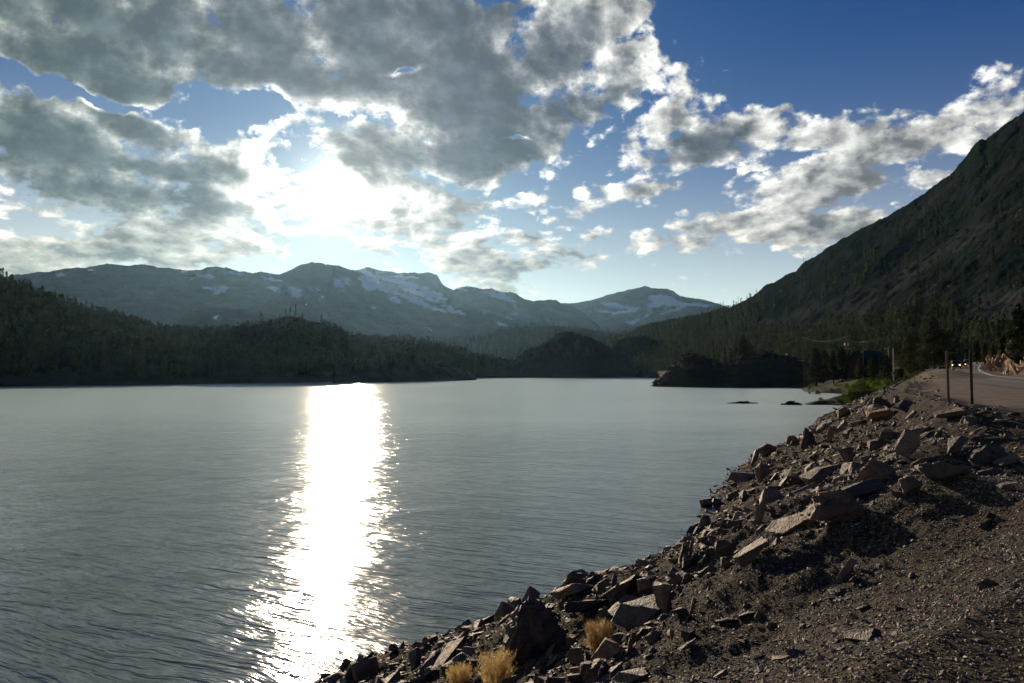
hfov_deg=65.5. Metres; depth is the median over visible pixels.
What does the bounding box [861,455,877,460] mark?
rock
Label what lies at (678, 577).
rock
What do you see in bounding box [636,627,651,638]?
rock
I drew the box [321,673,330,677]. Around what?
rock
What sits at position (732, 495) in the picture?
rock
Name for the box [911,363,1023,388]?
road
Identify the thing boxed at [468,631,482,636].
rock
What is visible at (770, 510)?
rock
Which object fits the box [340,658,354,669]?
rock
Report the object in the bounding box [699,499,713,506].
rock
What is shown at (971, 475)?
rock
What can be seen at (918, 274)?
conifer tree
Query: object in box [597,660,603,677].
rock
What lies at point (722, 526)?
rock
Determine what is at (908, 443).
rock
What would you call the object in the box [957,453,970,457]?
rock
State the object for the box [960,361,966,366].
car
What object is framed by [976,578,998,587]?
rock
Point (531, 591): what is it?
rock
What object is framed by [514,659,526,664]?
rock
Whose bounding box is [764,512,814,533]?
rock
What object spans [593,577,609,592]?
rock
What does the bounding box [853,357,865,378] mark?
pine tree
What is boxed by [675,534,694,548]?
rock
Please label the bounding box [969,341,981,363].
pine tree
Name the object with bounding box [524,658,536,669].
rock
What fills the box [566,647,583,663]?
rock
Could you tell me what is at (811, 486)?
rock
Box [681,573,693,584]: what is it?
rock
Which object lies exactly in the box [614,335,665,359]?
trees
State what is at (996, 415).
rock
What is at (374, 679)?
rock
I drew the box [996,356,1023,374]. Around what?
cliff blocks
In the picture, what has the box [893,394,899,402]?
rock
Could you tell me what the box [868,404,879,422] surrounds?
rock
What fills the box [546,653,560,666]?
rock
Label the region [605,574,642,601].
rock
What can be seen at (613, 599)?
rock
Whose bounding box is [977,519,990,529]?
rock
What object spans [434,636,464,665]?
rock
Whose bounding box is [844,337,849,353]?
utility pole
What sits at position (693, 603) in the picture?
rock
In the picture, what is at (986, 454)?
rock
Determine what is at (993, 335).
conifer tree
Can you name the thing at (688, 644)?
rock
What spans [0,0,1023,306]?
sky
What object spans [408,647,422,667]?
rock
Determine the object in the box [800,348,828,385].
pine tree
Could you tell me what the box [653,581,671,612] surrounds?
rock
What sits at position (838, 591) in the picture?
rock
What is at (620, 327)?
mountain
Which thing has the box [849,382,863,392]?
willow shrub
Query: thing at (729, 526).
rock
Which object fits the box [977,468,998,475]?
rock
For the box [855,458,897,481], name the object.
rock
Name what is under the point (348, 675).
rock
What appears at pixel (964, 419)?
rock
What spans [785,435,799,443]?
rock
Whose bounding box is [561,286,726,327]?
mountain
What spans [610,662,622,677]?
rock
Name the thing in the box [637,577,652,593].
rock
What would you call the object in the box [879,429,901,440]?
rock
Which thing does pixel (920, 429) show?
rock
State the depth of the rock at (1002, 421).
32.08 m
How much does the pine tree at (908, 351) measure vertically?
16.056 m
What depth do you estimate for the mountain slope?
619.94 m
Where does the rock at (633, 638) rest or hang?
on the shore ground
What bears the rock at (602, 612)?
on the shore ground
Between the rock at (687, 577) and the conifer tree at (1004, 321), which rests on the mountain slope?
the conifer tree at (1004, 321)
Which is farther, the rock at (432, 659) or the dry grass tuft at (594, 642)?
the rock at (432, 659)
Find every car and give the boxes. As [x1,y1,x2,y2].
[952,360,960,367]
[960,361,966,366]
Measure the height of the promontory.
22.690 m
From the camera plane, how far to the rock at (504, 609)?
19.19 m
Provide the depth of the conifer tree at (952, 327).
368.68 m
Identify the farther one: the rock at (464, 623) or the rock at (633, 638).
the rock at (464, 623)
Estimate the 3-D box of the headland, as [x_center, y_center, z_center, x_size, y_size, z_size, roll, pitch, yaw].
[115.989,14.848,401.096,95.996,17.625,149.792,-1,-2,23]
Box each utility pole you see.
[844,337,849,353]
[891,348,894,381]
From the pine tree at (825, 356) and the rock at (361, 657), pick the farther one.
the pine tree at (825, 356)
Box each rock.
[321,671,345,681]
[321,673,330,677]
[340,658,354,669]
[344,662,353,679]
[351,656,378,679]
[356,653,366,661]
[370,673,383,682]
[388,643,398,651]
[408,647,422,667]
[413,675,432,682]
[421,634,437,646]
[422,651,440,667]
[424,666,439,676]
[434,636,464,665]
[437,639,451,647]
[440,652,480,682]
[451,649,461,655]
[454,618,472,631]
[456,628,470,643]
[461,646,476,656]
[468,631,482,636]
[474,619,484,627]
[495,601,514,621]
[496,614,508,627]
[501,596,566,668]
[508,596,521,609]
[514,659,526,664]
[522,586,539,600]
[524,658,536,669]
[527,674,534,681]
[544,642,561,657]
[545,603,555,608]
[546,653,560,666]
[549,583,593,598]
[555,659,565,666]
[558,644,570,650]
[560,569,589,586]
[564,600,610,612]
[566,635,575,646]
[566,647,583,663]
[567,673,583,682]
[579,662,591,675]
[581,658,601,681]
[591,637,624,659]
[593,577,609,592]
[594,658,606,667]
[596,607,607,621]
[596,618,616,637]
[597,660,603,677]
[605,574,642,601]
[607,594,640,615]
[610,632,623,643]
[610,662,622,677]
[611,575,617,587]
[611,582,620,602]
[611,594,660,630]
[612,667,648,682]
[627,638,631,651]
[630,632,638,642]
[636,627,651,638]
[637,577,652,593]
[638,560,654,566]
[645,631,661,643]
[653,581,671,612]
[657,614,669,620]
[663,545,670,550]
[666,570,685,584]
[667,570,689,577]
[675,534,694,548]
[678,542,684,563]
[678,638,695,649]
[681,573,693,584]
[682,557,693,568]
[684,540,689,556]
[686,525,696,533]
[689,537,693,556]
[689,597,696,616]
[697,513,711,517]
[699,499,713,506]
[699,515,710,528]
[699,566,716,577]
[701,529,711,536]
[707,527,718,535]
[712,498,721,506]
[713,617,739,622]
[714,524,732,528]
[715,539,732,555]
[717,523,727,534]
[720,557,731,566]
[726,489,739,499]
[727,469,754,481]
[732,511,745,519]
[733,538,767,566]
[738,611,756,617]
[739,490,746,501]
[743,603,749,608]
[751,449,759,465]
[754,462,772,481]
[754,497,766,524]
[756,524,765,535]
[758,443,776,457]
[759,488,781,504]
[764,486,784,489]
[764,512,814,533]
[765,508,775,511]
[765,622,776,628]
[768,473,777,482]
[778,469,791,479]
[778,475,788,485]
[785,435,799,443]
[792,483,821,493]
[799,463,840,483]
[800,427,814,448]
[800,486,865,521]
[804,463,812,472]
[808,453,817,458]
[810,427,824,433]
[816,419,831,431]
[826,426,835,442]
[828,588,845,595]
[832,475,852,484]
[836,407,850,418]
[836,558,856,582]
[837,419,847,428]
[838,447,853,462]
[839,462,863,473]
[841,478,885,498]
[843,628,881,642]
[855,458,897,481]
[855,604,870,610]
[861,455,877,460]
[863,397,890,411]
[864,406,893,420]
[867,438,885,450]
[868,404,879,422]
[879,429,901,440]
[892,399,914,410]
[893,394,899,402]
[894,429,920,457]
[899,475,922,493]
[904,461,950,474]
[905,410,917,418]
[909,424,929,434]
[914,463,969,480]
[921,431,932,436]
[931,407,969,417]
[934,431,942,438]
[948,436,968,453]
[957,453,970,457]
[959,416,978,424]
[965,444,1020,465]
[965,472,977,478]
[968,427,982,434]
[969,408,989,414]
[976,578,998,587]
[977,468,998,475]
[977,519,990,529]
[992,412,1002,418]
[992,456,1023,465]
[995,481,1016,488]
[996,419,1010,423]
[1003,433,1010,438]
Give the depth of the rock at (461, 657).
14.07 m
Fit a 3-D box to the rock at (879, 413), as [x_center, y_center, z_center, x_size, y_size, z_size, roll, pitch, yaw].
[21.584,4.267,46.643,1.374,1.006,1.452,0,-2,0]
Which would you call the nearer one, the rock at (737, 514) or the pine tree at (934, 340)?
the rock at (737, 514)
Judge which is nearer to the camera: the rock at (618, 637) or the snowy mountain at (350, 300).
the rock at (618, 637)
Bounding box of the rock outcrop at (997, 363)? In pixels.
[993,353,1005,367]
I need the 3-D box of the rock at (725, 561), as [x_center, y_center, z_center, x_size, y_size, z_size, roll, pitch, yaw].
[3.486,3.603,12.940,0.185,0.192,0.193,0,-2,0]
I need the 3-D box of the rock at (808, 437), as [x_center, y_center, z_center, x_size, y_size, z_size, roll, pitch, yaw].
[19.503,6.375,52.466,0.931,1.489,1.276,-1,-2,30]
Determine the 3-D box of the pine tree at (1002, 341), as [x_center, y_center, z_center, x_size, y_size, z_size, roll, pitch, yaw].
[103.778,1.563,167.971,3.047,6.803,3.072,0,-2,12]
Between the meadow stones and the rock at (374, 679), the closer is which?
the rock at (374, 679)
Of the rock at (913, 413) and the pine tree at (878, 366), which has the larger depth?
the pine tree at (878, 366)
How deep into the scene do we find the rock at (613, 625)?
12.77 m
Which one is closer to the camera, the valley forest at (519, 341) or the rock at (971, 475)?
the rock at (971, 475)
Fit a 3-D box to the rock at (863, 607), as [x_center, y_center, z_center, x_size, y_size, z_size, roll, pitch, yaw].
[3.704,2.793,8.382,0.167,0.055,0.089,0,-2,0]
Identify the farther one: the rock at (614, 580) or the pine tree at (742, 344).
the pine tree at (742, 344)
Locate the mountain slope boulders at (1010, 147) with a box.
[739,121,1023,338]
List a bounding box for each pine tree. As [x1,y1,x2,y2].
[737,334,748,354]
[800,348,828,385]
[818,350,831,377]
[825,350,839,382]
[831,346,847,381]
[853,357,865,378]
[866,356,877,376]
[875,355,896,385]
[875,359,881,374]
[894,345,906,378]
[896,330,918,378]
[912,336,919,372]
[913,316,955,368]
[916,327,935,368]
[944,338,962,363]
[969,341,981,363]
[980,342,988,364]
[989,344,996,358]
[999,333,1006,361]
[1002,303,1023,365]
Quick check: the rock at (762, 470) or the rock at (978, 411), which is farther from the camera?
the rock at (762, 470)
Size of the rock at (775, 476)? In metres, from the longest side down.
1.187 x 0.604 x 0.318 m
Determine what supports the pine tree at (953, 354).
on the shore ground
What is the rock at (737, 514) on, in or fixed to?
on the shore ground
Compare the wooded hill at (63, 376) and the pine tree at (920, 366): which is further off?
the wooded hill at (63, 376)
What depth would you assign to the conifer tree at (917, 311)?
429.79 m
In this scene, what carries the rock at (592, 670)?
on the shore ground
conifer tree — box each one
[301,355,306,373]
[913,299,919,320]
[916,256,920,275]
[918,291,922,311]
[949,300,953,326]
[950,320,954,340]
[976,293,982,312]
[990,246,997,271]
[992,328,995,343]
[995,319,1000,341]
[1001,314,1006,332]
[1014,221,1023,247]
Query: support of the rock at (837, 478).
on the shore ground
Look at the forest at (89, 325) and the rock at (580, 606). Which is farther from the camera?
the forest at (89, 325)
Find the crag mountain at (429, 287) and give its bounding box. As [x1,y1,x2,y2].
[353,267,453,305]
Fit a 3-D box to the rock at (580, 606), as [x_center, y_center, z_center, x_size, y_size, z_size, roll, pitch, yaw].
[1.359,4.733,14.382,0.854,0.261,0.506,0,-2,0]
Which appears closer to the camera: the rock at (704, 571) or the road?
the rock at (704, 571)
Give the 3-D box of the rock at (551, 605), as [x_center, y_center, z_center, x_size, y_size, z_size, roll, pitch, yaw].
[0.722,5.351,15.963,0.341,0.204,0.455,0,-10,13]
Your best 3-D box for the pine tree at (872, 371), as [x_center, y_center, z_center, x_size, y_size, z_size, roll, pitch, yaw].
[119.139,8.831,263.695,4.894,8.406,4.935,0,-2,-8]
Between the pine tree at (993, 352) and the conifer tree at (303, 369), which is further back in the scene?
the conifer tree at (303, 369)
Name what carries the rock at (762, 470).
on the shore ground
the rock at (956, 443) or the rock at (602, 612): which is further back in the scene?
the rock at (956, 443)
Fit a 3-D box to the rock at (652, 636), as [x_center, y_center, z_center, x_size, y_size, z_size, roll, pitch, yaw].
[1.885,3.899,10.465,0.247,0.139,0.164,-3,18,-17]
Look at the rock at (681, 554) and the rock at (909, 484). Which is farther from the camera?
the rock at (681, 554)
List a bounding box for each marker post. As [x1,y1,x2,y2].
[946,351,949,402]
[969,353,973,403]
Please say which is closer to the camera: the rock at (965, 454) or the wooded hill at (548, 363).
the rock at (965, 454)
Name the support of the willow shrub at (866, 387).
on the shore ground
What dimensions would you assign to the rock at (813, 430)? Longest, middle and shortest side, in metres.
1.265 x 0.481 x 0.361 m
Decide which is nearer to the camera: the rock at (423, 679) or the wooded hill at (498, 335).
the rock at (423, 679)
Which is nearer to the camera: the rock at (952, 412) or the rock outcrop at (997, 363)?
the rock at (952, 412)
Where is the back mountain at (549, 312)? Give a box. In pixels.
[447,286,599,330]
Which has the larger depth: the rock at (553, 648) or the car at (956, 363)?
the car at (956, 363)
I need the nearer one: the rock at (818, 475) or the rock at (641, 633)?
the rock at (641, 633)
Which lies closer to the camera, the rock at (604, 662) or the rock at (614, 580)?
the rock at (604, 662)
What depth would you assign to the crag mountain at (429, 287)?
4882.67 m
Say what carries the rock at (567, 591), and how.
on the shore ground
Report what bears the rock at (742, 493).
on the shore ground
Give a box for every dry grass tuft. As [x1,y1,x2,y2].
[445,660,471,682]
[475,646,517,682]
[583,616,614,651]
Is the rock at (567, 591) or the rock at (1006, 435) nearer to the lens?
the rock at (567, 591)
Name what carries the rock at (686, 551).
on the shore ground
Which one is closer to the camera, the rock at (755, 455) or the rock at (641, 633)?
the rock at (641, 633)
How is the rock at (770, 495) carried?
on the shore ground
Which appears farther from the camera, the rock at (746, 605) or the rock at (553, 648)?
the rock at (553, 648)
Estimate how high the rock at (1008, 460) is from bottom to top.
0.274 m
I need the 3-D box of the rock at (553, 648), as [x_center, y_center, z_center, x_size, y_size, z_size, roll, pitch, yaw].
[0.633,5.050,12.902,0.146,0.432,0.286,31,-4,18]
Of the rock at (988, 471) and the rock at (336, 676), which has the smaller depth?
the rock at (988, 471)
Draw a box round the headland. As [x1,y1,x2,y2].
[653,353,821,387]
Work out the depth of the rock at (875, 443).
37.04 m
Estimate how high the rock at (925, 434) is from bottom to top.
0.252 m
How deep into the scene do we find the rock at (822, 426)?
56.88 m
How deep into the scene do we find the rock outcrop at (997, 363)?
141.13 m
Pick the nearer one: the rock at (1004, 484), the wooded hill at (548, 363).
the rock at (1004, 484)
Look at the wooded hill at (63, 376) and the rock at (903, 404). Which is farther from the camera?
the wooded hill at (63, 376)
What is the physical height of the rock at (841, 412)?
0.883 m
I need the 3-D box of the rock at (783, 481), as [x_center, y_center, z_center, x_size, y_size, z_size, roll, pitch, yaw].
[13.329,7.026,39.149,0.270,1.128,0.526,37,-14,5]
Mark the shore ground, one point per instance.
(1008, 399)
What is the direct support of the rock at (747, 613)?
on the shore ground
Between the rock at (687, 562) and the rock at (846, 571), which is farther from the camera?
the rock at (687, 562)
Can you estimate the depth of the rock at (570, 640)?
13.17 m
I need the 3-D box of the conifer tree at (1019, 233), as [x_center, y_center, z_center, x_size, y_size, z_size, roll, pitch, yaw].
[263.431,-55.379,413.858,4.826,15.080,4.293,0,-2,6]
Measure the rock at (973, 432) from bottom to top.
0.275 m
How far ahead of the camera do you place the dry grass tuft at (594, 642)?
11.69 m
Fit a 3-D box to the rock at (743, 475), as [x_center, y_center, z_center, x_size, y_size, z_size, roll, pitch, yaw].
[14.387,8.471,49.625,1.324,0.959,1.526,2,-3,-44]
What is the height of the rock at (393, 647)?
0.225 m
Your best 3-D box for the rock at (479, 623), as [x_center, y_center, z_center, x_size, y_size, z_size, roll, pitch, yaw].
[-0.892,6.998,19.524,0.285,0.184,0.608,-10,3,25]
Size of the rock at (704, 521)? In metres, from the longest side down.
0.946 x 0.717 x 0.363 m
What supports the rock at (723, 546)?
on the shore ground
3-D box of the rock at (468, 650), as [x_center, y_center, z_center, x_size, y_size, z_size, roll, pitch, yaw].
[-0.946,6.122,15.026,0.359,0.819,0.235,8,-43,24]
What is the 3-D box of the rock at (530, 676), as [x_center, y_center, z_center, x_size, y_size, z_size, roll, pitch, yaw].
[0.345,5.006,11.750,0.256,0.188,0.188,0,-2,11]
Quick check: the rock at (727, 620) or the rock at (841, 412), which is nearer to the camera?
the rock at (727, 620)
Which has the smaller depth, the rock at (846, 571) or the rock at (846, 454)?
the rock at (846, 571)
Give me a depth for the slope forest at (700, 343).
593.92 m
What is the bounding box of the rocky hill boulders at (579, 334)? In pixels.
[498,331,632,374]
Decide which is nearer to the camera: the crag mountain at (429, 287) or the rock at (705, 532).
the rock at (705, 532)
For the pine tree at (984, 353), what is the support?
on the shore ground
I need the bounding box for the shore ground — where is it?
[333,352,1023,682]
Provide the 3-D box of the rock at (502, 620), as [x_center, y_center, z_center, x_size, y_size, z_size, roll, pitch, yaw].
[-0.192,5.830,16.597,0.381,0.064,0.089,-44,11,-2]
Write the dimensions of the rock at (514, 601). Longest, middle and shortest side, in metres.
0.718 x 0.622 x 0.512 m
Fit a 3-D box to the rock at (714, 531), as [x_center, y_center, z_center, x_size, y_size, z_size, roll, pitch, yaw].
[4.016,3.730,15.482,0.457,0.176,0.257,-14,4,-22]
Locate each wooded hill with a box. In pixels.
[0,286,504,386]
[435,326,620,358]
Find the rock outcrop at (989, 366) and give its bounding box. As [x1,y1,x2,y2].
[985,355,995,370]
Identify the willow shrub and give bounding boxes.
[840,384,864,393]
[841,391,857,398]
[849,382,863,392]
[859,385,874,392]
[870,382,882,390]
[881,378,892,385]
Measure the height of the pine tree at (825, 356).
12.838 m
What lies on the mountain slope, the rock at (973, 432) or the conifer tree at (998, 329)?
the conifer tree at (998, 329)
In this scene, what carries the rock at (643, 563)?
on the shore ground
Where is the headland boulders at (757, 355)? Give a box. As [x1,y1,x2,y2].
[651,351,810,386]
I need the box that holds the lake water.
[0,377,843,682]
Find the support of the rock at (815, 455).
on the shore ground
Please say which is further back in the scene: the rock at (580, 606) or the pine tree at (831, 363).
the pine tree at (831, 363)
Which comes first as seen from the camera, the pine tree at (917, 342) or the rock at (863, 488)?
the rock at (863, 488)
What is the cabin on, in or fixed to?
on the shore ground
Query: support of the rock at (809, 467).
on the shore ground
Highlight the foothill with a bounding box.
[164,307,277,331]
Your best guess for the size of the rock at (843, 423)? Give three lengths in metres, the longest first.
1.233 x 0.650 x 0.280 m
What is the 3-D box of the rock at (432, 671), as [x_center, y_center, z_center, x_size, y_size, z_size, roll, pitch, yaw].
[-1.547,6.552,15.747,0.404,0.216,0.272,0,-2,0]
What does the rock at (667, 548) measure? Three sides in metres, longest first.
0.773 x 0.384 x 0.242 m
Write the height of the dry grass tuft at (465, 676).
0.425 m
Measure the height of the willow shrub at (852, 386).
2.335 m
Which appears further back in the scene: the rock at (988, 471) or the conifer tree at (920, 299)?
the conifer tree at (920, 299)
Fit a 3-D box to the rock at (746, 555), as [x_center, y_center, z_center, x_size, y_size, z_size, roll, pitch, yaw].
[3.532,3.122,11.870,0.534,0.380,0.457,0,-2,0]
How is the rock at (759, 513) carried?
on the shore ground
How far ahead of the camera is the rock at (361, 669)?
18.45 m
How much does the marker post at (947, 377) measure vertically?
2.882 m
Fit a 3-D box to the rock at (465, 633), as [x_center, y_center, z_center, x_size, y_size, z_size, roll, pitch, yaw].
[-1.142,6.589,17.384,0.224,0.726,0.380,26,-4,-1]
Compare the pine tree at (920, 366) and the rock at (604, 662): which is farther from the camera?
the pine tree at (920, 366)
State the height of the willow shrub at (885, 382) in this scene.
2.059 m
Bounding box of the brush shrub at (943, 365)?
[931,361,950,367]
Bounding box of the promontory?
[332,351,475,382]
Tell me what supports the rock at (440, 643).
on the shore ground
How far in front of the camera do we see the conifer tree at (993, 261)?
411.78 m
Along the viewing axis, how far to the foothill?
1797.41 m
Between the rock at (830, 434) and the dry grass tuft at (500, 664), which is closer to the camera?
the dry grass tuft at (500, 664)
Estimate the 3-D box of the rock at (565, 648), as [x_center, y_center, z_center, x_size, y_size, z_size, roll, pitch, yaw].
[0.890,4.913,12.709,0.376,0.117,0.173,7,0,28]
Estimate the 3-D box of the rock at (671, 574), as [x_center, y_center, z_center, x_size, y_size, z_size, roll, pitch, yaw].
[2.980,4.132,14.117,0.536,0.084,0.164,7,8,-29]
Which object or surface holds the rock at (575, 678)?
on the shore ground
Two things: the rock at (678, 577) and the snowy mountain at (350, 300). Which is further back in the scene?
the snowy mountain at (350, 300)
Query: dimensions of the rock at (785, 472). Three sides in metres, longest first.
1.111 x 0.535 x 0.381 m
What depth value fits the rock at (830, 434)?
48.63 m
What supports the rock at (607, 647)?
on the shore ground
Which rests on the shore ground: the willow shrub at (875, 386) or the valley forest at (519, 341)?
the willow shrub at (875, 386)
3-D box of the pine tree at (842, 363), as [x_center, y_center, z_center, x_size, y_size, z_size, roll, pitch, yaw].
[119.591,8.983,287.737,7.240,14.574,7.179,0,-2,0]
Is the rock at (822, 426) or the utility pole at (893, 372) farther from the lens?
the utility pole at (893, 372)
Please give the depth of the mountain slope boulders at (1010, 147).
619.70 m
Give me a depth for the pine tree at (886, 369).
231.02 m
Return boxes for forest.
[0,267,665,377]
[430,322,628,358]
[598,160,1023,372]
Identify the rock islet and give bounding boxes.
[733,401,753,402]
[780,401,801,404]
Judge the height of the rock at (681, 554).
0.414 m
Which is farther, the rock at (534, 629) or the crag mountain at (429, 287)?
the crag mountain at (429, 287)
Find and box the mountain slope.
[610,112,1023,377]
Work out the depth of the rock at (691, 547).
14.74 m
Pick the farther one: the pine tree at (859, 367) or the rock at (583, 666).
the pine tree at (859, 367)
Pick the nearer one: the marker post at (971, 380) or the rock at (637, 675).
the rock at (637, 675)
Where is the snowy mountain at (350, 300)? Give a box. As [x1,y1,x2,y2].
[4,262,541,342]
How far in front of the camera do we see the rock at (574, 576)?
16.64 m
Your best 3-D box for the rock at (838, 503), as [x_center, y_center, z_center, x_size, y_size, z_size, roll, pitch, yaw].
[5.041,2.539,12.378,1.006,0.514,0.585,0,-2,-13]
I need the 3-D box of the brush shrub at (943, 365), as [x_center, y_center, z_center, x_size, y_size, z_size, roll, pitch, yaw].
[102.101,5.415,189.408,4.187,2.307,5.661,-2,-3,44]
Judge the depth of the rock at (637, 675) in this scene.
7.22 m
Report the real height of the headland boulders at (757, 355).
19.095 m
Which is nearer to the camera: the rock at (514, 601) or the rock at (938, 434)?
the rock at (514, 601)
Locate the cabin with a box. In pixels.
[846,349,884,378]
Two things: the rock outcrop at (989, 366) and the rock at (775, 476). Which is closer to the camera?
the rock at (775, 476)
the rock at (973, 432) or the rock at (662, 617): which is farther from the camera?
the rock at (973, 432)
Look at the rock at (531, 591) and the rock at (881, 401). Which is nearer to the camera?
the rock at (531, 591)
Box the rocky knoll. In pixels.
[231,315,348,370]
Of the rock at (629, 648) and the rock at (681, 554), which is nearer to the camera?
the rock at (629, 648)
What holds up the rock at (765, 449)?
on the shore ground
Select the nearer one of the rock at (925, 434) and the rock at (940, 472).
the rock at (940, 472)
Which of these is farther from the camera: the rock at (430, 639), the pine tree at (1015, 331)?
the pine tree at (1015, 331)
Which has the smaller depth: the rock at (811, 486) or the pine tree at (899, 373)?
the rock at (811, 486)
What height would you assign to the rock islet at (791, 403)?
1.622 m
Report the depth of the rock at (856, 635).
6.17 m
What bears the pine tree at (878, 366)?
on the shore ground
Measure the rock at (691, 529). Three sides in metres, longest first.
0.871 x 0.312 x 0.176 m
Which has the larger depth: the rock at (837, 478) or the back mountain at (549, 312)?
the back mountain at (549, 312)
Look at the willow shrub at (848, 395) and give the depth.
172.03 m
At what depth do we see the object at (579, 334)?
797.76 m
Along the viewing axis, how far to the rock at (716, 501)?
43.71 m
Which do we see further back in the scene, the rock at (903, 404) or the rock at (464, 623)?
the rock at (903, 404)
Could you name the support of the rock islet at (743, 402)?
in the lake water
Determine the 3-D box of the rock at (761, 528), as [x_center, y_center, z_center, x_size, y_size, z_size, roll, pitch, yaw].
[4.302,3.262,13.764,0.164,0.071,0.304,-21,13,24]
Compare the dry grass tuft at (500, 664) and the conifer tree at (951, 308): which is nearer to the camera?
the dry grass tuft at (500, 664)
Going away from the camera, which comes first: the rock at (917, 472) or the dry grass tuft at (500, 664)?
the dry grass tuft at (500, 664)
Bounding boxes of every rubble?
[326,382,1023,682]
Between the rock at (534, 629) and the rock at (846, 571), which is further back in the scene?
the rock at (534, 629)
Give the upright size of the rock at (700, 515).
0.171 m
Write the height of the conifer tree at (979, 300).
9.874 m
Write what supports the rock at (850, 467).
on the shore ground
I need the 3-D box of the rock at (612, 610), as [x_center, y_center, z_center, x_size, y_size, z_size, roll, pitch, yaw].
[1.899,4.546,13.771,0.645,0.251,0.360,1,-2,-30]
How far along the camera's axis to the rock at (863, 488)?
13.38 m
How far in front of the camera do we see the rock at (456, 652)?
16.78 m
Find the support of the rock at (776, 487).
on the shore ground
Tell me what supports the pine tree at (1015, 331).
on the shore ground
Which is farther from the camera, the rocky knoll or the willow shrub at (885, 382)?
the rocky knoll
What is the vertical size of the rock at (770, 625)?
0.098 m
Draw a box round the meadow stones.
[752,373,945,489]
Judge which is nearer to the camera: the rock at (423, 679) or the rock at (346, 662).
the rock at (423, 679)
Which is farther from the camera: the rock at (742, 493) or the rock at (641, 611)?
the rock at (742, 493)
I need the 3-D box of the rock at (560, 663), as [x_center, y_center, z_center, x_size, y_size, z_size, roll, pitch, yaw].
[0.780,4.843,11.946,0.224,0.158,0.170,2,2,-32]

